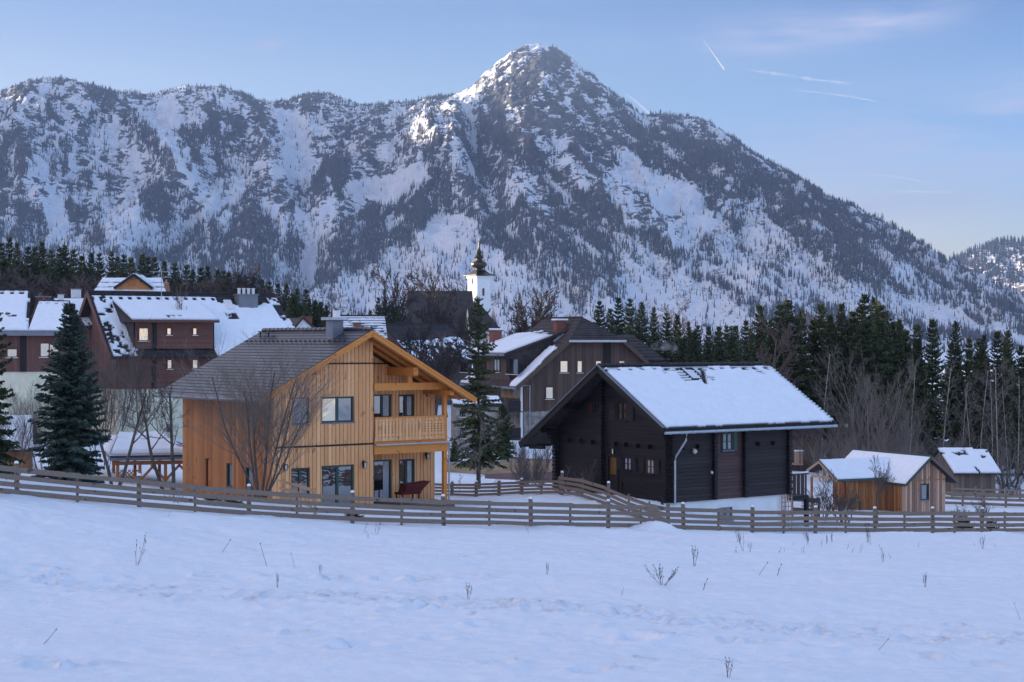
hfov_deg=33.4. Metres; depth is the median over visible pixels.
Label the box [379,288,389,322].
spruce tree
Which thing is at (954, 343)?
spruce tree
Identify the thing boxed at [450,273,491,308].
bare tree
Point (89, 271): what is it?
spruce tree
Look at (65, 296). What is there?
bare tree
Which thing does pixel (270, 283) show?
spruce tree
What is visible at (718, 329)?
spruce tree
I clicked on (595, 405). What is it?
window
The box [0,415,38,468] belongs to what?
garden shed
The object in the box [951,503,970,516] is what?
bare shrub
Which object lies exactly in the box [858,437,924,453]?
bare tree
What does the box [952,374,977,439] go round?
birch tree
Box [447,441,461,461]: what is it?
spruce tree
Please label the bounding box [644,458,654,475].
window
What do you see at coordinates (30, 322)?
brown house
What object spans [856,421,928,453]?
bare tree
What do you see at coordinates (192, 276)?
spruce tree
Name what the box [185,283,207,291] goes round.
bare tree
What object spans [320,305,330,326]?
spruce tree
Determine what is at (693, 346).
spruce tree
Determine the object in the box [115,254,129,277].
spruce tree
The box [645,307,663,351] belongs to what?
spruce tree
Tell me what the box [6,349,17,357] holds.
window
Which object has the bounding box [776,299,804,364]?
spruce tree
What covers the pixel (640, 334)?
spruce tree
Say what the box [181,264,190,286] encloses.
spruce tree
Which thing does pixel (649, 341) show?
spruce tree
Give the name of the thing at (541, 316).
bare tree
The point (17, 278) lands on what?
bare tree
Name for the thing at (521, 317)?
bare tree
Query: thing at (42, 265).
spruce tree
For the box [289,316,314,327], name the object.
house
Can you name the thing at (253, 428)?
bare tree
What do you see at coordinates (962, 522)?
dwarf conifer
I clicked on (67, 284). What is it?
bare tree
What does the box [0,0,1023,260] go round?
sky
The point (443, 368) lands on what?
bare tree
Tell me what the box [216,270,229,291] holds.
spruce tree
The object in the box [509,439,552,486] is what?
bare shrub
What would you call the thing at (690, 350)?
spruce tree
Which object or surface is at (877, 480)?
fruit tree
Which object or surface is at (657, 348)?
spruce tree
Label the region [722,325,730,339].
spruce tree
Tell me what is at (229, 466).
window
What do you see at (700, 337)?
spruce tree
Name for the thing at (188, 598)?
ground
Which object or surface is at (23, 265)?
spruce tree
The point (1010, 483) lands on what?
bare shrub
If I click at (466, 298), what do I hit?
nave
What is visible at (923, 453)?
bare tree
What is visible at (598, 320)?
spruce tree
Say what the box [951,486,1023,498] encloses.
fence
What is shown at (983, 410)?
birch tree
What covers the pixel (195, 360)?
window
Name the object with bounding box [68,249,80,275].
spruce tree
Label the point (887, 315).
spruce tree
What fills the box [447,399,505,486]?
bare tree
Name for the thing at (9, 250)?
spruce tree
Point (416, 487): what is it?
garden lounger
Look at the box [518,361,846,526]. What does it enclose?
log house
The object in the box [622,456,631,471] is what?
window
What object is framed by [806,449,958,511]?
garden hut
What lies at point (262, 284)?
spruce tree
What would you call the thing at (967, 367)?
spruce tree
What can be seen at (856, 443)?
bare tree
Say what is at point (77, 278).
bare tree
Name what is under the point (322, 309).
spruce tree
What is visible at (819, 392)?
birch tree
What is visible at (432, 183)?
spruce forest
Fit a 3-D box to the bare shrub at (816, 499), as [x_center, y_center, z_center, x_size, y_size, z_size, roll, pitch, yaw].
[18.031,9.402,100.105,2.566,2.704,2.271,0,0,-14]
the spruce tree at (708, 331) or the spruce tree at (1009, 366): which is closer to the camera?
the spruce tree at (1009, 366)
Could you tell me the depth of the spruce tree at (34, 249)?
332.26 m
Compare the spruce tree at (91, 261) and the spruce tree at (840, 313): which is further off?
the spruce tree at (91, 261)
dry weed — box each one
[135,535,145,563]
[465,585,471,599]
[644,564,677,584]
[691,548,697,565]
[725,657,732,677]
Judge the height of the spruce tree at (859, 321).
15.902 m
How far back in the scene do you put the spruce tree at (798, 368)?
159.50 m
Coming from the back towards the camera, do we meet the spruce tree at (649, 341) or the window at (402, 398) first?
the spruce tree at (649, 341)
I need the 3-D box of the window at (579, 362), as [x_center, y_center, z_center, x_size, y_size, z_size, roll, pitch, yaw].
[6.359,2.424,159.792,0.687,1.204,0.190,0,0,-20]
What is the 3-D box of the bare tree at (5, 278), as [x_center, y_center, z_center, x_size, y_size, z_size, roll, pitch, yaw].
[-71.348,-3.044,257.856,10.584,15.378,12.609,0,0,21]
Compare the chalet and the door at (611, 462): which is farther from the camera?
the chalet
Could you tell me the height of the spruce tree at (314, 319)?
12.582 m
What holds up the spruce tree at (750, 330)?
on the ground
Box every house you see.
[0,288,89,439]
[53,288,91,428]
[78,288,294,436]
[154,310,476,506]
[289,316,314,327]
[340,315,387,338]
[386,323,471,404]
[448,395,501,450]
[459,316,665,439]
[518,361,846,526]
[790,428,827,472]
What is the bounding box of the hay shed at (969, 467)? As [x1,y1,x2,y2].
[932,447,1000,494]
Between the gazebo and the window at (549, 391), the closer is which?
the gazebo
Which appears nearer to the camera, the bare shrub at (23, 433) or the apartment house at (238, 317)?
the bare shrub at (23, 433)
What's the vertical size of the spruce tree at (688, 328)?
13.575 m
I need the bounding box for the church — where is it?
[463,241,494,314]
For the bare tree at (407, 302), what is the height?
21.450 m
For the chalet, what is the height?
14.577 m
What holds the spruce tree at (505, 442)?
on the ground
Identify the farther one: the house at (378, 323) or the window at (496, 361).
the house at (378, 323)
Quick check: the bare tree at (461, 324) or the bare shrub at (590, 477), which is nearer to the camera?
the bare shrub at (590, 477)
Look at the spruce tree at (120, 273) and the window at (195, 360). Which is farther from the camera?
the spruce tree at (120, 273)
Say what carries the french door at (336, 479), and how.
in the wooden house at (380, 431)
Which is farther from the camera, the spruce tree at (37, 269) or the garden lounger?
the spruce tree at (37, 269)
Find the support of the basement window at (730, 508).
in the log house at (712, 435)
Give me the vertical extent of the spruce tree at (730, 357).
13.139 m
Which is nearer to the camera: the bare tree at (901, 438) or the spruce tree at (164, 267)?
the bare tree at (901, 438)
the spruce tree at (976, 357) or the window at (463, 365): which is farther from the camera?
the window at (463, 365)
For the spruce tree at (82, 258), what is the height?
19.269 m
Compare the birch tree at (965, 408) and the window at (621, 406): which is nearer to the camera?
the window at (621, 406)
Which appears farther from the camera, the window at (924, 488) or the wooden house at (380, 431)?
the window at (924, 488)
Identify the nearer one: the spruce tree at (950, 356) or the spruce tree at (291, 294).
the spruce tree at (950, 356)
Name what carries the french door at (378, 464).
in the wooden house at (380, 431)
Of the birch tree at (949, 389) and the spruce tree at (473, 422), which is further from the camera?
the birch tree at (949, 389)
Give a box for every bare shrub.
[0,387,51,474]
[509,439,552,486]
[547,458,597,492]
[801,478,846,520]
[817,469,863,522]
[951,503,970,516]
[970,497,994,517]
[995,460,1023,492]
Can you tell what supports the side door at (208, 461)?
in the wooden house at (380, 431)
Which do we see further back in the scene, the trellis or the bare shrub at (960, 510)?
the bare shrub at (960, 510)
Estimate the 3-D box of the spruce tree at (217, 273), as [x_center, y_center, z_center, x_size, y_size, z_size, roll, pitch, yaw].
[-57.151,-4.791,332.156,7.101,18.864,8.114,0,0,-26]
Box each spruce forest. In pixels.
[0,43,1023,351]
[948,235,1023,292]
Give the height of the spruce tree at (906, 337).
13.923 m
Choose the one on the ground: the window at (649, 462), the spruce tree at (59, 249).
the spruce tree at (59, 249)
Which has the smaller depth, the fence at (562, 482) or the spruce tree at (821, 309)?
the fence at (562, 482)
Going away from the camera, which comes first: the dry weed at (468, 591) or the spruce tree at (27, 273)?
the dry weed at (468, 591)
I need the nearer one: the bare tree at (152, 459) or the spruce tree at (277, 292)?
the bare tree at (152, 459)
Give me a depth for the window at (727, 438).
88.42 m
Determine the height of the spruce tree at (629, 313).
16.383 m
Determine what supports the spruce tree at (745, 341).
on the ground
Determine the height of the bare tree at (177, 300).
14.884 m
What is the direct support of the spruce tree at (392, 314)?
on the ground
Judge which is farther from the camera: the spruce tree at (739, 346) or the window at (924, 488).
the spruce tree at (739, 346)
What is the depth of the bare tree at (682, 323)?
329.91 m
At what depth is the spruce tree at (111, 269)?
317.89 m
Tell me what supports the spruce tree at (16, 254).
on the ground
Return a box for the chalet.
[94,273,173,290]
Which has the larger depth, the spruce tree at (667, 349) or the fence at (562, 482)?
the spruce tree at (667, 349)
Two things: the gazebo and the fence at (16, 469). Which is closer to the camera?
the fence at (16, 469)
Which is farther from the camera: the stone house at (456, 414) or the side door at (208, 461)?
the stone house at (456, 414)
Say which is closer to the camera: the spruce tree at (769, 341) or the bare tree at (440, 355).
the spruce tree at (769, 341)
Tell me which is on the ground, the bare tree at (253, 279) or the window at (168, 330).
the bare tree at (253, 279)
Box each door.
[206,458,210,486]
[322,464,353,502]
[374,394,390,416]
[374,459,390,502]
[606,455,618,493]
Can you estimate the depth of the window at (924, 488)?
110.85 m
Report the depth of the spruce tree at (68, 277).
288.98 m
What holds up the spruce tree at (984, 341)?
on the ground
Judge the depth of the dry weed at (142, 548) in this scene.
51.01 m
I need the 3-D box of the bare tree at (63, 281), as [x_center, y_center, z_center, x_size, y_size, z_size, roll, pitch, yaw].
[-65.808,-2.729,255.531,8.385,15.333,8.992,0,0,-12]
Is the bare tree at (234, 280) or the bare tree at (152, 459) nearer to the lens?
the bare tree at (152, 459)
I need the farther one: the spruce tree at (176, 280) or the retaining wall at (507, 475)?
the spruce tree at (176, 280)
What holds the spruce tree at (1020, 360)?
on the ground
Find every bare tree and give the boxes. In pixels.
[0,264,36,286]
[0,378,50,469]
[1,271,57,297]
[6,269,47,295]
[10,282,49,295]
[21,277,44,292]
[31,280,60,299]
[36,274,66,293]
[43,278,84,297]
[43,279,91,299]
[46,273,93,295]
[47,274,92,297]
[54,272,89,293]
[54,285,83,297]
[58,271,101,297]
[60,280,91,297]
[65,339,168,484]
[81,313,157,469]
[108,389,190,488]
[129,358,190,489]
[145,326,344,497]
[169,280,188,291]
[172,279,188,309]
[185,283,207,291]
[188,275,215,290]
[190,277,219,291]
[199,275,229,291]
[213,271,251,291]
[225,263,288,307]
[247,286,285,306]
[371,263,419,322]
[398,323,457,373]
[406,267,459,327]
[408,328,469,416]
[416,338,470,414]
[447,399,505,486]
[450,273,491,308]
[451,302,488,366]
[505,284,556,336]
[505,291,559,333]
[657,296,694,344]
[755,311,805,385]
[792,428,859,482]
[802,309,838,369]
[810,345,921,450]
[820,398,859,458]
[829,434,893,457]
[846,425,904,451]
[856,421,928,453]
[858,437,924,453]
[861,386,936,453]
[903,439,955,455]
[912,430,976,456]
[922,427,1003,452]
[971,426,1023,486]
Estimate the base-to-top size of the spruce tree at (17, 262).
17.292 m
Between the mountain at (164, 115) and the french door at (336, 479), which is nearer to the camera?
the french door at (336, 479)
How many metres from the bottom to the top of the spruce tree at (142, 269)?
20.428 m
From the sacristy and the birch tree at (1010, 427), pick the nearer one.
the birch tree at (1010, 427)
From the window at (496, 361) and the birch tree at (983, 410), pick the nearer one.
the birch tree at (983, 410)
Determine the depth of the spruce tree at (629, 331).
228.67 m
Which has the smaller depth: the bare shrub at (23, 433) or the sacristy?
the bare shrub at (23, 433)
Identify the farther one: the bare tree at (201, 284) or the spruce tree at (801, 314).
the bare tree at (201, 284)
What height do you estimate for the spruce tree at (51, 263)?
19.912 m
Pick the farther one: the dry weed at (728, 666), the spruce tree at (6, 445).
the spruce tree at (6, 445)
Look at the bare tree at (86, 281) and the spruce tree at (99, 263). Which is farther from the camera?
the spruce tree at (99, 263)
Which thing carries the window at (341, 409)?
in the wooden house at (380, 431)
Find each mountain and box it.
[0,43,1023,351]
[961,242,1023,294]
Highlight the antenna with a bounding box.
[149,269,172,299]
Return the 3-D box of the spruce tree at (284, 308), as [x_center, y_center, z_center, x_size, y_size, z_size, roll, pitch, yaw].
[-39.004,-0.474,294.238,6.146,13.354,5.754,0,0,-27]
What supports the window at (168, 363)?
in the apartment house at (238, 317)
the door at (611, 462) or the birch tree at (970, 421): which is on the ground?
the birch tree at (970, 421)
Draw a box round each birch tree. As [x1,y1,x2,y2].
[810,342,842,454]
[902,357,927,453]
[932,356,959,444]
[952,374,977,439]
[956,381,977,446]
[970,361,1000,447]
[973,372,1002,457]
[977,356,1013,485]
[994,377,1014,469]
[1003,367,1023,472]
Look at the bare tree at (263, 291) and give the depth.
298.42 m
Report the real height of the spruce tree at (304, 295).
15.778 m
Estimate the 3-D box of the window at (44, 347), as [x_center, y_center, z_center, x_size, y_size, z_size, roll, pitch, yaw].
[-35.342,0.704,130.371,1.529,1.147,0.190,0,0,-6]
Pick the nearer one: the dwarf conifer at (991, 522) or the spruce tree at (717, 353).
the dwarf conifer at (991, 522)
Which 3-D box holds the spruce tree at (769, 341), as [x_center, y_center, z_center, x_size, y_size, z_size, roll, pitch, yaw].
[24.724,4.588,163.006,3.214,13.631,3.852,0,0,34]
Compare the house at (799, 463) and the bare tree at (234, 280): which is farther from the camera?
the bare tree at (234, 280)
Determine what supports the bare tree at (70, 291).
on the ground
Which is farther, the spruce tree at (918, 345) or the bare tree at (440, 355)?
the bare tree at (440, 355)
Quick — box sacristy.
[465,304,499,348]
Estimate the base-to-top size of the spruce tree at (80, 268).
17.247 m
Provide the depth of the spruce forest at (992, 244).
4719.23 m
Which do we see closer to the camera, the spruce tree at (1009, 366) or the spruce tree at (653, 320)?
the spruce tree at (1009, 366)
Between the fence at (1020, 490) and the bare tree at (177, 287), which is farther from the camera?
the bare tree at (177, 287)
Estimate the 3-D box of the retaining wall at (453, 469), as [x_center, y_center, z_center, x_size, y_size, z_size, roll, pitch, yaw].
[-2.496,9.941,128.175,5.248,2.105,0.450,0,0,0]
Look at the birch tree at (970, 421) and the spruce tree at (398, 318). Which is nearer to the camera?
the birch tree at (970, 421)
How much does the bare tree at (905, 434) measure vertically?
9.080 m
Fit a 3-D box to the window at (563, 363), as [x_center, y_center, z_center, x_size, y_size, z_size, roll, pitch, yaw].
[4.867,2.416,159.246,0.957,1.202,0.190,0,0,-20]
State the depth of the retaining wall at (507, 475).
122.00 m
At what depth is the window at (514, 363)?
159.41 m
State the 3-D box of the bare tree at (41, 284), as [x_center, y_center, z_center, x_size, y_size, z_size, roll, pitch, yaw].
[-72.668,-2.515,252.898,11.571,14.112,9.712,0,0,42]
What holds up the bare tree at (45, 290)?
on the ground
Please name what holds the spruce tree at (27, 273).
on the ground
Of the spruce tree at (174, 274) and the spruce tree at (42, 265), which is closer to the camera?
the spruce tree at (42, 265)
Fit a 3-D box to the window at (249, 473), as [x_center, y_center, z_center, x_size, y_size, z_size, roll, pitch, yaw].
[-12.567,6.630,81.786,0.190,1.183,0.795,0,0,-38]
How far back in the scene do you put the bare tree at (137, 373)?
79.71 m
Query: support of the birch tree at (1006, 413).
on the ground
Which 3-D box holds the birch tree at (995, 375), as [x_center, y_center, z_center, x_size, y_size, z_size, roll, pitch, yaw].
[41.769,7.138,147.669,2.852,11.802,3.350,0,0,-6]
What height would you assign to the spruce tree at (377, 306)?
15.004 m
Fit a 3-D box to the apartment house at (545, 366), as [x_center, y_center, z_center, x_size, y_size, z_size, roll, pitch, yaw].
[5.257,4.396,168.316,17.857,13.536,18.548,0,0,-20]
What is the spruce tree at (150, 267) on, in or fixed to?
on the ground
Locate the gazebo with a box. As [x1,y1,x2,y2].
[103,431,182,481]
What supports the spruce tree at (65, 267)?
on the ground
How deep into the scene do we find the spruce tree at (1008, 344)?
159.07 m
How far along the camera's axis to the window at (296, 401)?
80.98 m
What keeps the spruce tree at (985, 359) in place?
on the ground
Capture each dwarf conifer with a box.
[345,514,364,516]
[952,516,974,527]
[985,517,999,528]
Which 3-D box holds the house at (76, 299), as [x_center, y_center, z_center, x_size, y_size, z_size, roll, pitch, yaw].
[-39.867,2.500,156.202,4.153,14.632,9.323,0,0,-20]
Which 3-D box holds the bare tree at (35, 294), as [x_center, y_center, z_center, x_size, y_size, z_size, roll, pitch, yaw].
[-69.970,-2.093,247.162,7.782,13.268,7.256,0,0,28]
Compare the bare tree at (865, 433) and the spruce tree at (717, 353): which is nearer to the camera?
the bare tree at (865, 433)
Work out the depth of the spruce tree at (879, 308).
160.32 m
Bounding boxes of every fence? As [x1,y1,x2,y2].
[0,461,1023,533]
[279,479,316,514]
[435,478,559,496]
[558,471,669,523]
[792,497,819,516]
[945,489,1023,506]
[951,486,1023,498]
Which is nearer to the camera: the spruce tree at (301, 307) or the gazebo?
the gazebo
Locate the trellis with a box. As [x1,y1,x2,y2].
[781,495,792,527]
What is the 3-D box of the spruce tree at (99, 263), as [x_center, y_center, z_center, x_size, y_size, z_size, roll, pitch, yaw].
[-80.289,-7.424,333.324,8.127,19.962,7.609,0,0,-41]
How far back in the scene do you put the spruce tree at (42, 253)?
331.59 m
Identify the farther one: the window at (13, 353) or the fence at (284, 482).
the window at (13, 353)
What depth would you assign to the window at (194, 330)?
148.99 m
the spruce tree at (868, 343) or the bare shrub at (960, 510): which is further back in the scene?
the spruce tree at (868, 343)
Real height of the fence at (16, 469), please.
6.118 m
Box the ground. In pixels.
[0,352,1023,681]
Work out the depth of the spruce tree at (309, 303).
236.21 m
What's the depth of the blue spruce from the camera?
71.60 m
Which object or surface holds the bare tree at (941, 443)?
on the ground
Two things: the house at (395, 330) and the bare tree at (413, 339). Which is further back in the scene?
the house at (395, 330)
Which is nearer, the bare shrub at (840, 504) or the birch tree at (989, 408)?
the bare shrub at (840, 504)
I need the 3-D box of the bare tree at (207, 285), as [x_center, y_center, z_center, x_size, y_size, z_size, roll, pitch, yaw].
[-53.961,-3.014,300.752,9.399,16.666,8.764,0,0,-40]
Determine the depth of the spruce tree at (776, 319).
161.62 m
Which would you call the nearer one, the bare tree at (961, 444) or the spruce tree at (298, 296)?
the bare tree at (961, 444)
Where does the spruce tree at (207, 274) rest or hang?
on the ground
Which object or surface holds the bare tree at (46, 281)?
on the ground
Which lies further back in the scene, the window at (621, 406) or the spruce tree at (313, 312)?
the spruce tree at (313, 312)
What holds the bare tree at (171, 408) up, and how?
on the ground
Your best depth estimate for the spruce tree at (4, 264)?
271.09 m
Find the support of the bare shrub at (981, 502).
on the ground
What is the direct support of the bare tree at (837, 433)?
on the ground
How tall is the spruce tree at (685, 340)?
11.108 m
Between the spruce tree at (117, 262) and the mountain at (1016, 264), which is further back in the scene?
the mountain at (1016, 264)
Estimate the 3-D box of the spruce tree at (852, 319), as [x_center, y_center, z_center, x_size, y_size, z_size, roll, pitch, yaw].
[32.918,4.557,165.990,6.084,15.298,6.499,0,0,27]
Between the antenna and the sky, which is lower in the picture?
the antenna
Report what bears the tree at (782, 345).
on the ground
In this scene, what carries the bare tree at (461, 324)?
on the ground
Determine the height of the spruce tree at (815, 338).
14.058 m
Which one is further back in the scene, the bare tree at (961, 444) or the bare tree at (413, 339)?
the bare tree at (413, 339)
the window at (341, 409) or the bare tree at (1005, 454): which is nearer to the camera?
the window at (341, 409)
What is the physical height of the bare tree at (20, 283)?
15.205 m
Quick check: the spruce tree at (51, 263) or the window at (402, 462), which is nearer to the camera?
the window at (402, 462)
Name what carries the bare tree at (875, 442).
on the ground
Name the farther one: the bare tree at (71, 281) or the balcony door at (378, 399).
the bare tree at (71, 281)
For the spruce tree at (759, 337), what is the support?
on the ground
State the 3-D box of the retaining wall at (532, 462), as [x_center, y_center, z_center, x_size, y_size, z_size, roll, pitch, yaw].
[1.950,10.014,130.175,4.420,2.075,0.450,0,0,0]
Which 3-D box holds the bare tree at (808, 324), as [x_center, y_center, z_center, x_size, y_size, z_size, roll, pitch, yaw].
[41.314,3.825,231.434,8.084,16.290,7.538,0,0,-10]
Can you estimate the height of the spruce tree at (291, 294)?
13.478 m
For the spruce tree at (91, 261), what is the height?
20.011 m
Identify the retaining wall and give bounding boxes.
[447,459,513,474]
[485,470,553,480]
[514,459,553,470]
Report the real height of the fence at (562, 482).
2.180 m
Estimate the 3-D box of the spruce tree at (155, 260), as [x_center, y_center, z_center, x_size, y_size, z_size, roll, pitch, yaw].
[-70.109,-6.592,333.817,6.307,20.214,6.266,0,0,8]
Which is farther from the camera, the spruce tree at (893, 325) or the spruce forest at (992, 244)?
the spruce forest at (992, 244)
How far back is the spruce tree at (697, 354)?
223.79 m
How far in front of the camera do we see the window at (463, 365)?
173.55 m
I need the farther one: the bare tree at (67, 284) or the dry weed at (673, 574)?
the bare tree at (67, 284)
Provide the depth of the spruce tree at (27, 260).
318.95 m
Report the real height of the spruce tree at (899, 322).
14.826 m
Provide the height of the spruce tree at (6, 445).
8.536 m
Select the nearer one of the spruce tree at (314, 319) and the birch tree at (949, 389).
the birch tree at (949, 389)
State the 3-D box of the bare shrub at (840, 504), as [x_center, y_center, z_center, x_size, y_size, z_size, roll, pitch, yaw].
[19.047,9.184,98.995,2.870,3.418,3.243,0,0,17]
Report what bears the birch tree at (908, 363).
on the ground
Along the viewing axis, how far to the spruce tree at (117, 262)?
330.93 m
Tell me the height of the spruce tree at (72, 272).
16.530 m
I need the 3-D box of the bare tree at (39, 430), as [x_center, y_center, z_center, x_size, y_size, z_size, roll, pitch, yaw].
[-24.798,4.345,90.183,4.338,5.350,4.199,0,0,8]
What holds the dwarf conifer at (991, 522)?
on the ground
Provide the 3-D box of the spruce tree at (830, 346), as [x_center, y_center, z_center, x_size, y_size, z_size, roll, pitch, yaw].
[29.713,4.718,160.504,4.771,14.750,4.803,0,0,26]
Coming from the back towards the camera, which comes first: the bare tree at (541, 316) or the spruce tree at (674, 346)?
the bare tree at (541, 316)
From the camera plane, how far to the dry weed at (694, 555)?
57.51 m
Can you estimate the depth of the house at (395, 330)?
211.05 m
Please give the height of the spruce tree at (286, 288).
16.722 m
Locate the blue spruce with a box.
[27,302,111,483]
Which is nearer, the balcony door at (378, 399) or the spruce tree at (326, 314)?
the balcony door at (378, 399)
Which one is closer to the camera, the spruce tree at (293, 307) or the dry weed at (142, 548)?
the dry weed at (142, 548)
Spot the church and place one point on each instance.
(478, 277)
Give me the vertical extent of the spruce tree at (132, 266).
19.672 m
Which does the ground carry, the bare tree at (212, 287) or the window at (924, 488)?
the bare tree at (212, 287)
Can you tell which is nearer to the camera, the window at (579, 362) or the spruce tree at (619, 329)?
the window at (579, 362)
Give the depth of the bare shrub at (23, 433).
75.07 m
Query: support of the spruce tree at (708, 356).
on the ground
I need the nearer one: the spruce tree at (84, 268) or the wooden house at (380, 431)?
the wooden house at (380, 431)
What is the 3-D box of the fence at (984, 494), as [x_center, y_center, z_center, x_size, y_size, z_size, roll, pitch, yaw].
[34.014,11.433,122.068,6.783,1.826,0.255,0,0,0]
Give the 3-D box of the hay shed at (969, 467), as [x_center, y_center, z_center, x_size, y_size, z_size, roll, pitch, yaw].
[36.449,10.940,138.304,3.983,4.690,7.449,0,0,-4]
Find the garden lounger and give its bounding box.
[394,480,429,502]
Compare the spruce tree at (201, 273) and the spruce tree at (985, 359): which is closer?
the spruce tree at (985, 359)
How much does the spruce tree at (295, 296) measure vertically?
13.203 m
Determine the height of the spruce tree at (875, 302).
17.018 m
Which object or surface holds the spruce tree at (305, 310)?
on the ground
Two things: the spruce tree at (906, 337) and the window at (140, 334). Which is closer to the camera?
the window at (140, 334)
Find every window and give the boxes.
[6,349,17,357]
[39,343,58,357]
[138,328,148,341]
[166,328,172,335]
[166,359,172,369]
[192,328,197,335]
[192,359,197,368]
[225,463,232,487]
[246,467,251,489]
[291,397,309,425]
[291,467,308,493]
[320,396,355,423]
[398,459,413,485]
[399,394,413,415]
[459,361,467,372]
[493,359,499,372]
[506,358,518,374]
[545,387,554,399]
[560,360,567,372]
[577,360,582,372]
[592,402,600,414]
[615,401,627,421]
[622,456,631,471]
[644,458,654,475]
[719,507,733,520]
[721,433,734,451]
[920,483,929,500]
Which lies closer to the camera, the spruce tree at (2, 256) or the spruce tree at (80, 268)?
the spruce tree at (80, 268)
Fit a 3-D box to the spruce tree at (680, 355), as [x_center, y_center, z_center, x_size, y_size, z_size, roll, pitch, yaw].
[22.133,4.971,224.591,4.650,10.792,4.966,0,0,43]
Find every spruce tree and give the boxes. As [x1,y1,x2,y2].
[0,243,8,271]
[0,260,10,286]
[0,312,25,479]
[3,236,15,265]
[7,241,25,277]
[13,260,23,280]
[20,261,25,277]
[22,247,35,275]
[23,270,31,285]
[30,246,39,277]
[30,260,44,286]
[32,241,48,267]
[39,259,49,292]
[45,250,59,285]
[50,247,63,283]
[54,244,76,288]
[66,274,71,291]
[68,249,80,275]
[69,269,74,286]
[75,255,87,278]
[75,266,82,281]
[81,264,87,281]
[85,252,100,285]
[85,268,94,285]
[95,253,106,280]
[105,251,117,277]
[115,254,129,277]
[115,256,120,270]
[118,268,124,277]
[125,256,135,277]
[134,253,151,277]
[144,255,154,277]
[151,257,160,277]
[159,261,169,280]
[169,262,182,284]
[171,276,185,291]
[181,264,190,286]
[185,269,198,291]
[194,267,206,291]
[203,265,214,290]
[212,268,221,284]
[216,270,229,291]
[257,279,264,291]
[265,281,273,292]
[274,283,281,300]
[279,283,289,313]
[281,300,287,312]
[286,293,298,316]
[287,297,301,317]
[291,295,300,317]
[295,288,300,313]
[297,304,302,317]
[299,289,310,307]
[301,304,310,315]
[306,298,312,321]
[309,301,320,324]
[311,300,321,326]
[317,301,324,324]
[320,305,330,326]
[373,297,381,314]
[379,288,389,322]
[387,301,396,322]
[393,310,401,322]
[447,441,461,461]
[449,296,511,485]
[491,405,516,459]
[591,300,608,330]
[604,308,615,332]
[609,296,628,334]
[621,299,636,336]
[624,328,633,335]
[630,302,654,346]
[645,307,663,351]
[647,337,652,348]
[653,341,661,362]
[655,312,673,362]
[664,314,686,362]
[673,338,685,362]
[677,337,689,360]
[684,322,696,347]
[684,331,696,361]
[684,332,703,360]
[686,329,705,361]
[695,324,704,357]
[700,327,713,360]
[703,341,713,361]
[708,333,726,361]
[711,326,724,360]
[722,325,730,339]
[723,326,742,361]
[728,325,747,360]
[740,320,754,360]
[741,304,773,362]
[745,328,755,360]
[760,318,777,364]
[766,303,813,400]
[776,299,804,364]
[778,317,820,405]
[793,308,817,399]
[804,318,828,444]
[808,314,848,458]
[812,302,834,429]
[833,302,855,440]
[837,309,867,444]
[838,293,894,451]
[846,307,868,366]
[850,303,919,449]
[869,296,879,346]
[870,310,896,384]
[882,320,905,412]
[887,329,931,452]
[892,318,911,397]
[903,323,934,450]
[912,319,956,455]
[939,321,967,446]
[941,344,961,426]
[945,348,965,402]
[947,336,980,447]
[959,338,993,453]
[974,346,994,399]
[976,329,1017,467]
[980,334,992,391]
[987,328,1023,473]
[1000,341,1016,422]
[1005,344,1023,474]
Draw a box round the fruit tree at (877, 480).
[868,455,896,522]
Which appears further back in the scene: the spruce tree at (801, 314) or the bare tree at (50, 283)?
the bare tree at (50, 283)
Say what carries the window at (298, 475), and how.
in the wooden house at (380, 431)
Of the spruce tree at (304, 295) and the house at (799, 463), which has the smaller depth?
the house at (799, 463)
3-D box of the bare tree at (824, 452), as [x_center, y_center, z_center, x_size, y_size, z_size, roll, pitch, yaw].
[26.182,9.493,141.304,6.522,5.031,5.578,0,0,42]
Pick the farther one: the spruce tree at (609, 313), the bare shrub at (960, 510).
the spruce tree at (609, 313)
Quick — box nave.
[407,291,472,342]
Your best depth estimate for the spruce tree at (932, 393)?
158.99 m
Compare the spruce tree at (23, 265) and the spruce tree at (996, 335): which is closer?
the spruce tree at (996, 335)
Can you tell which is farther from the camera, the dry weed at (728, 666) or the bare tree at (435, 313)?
the bare tree at (435, 313)
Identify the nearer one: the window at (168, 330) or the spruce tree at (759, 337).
the window at (168, 330)
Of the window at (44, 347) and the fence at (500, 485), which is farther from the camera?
the window at (44, 347)
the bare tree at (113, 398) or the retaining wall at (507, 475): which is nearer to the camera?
the bare tree at (113, 398)
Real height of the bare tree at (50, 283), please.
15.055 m

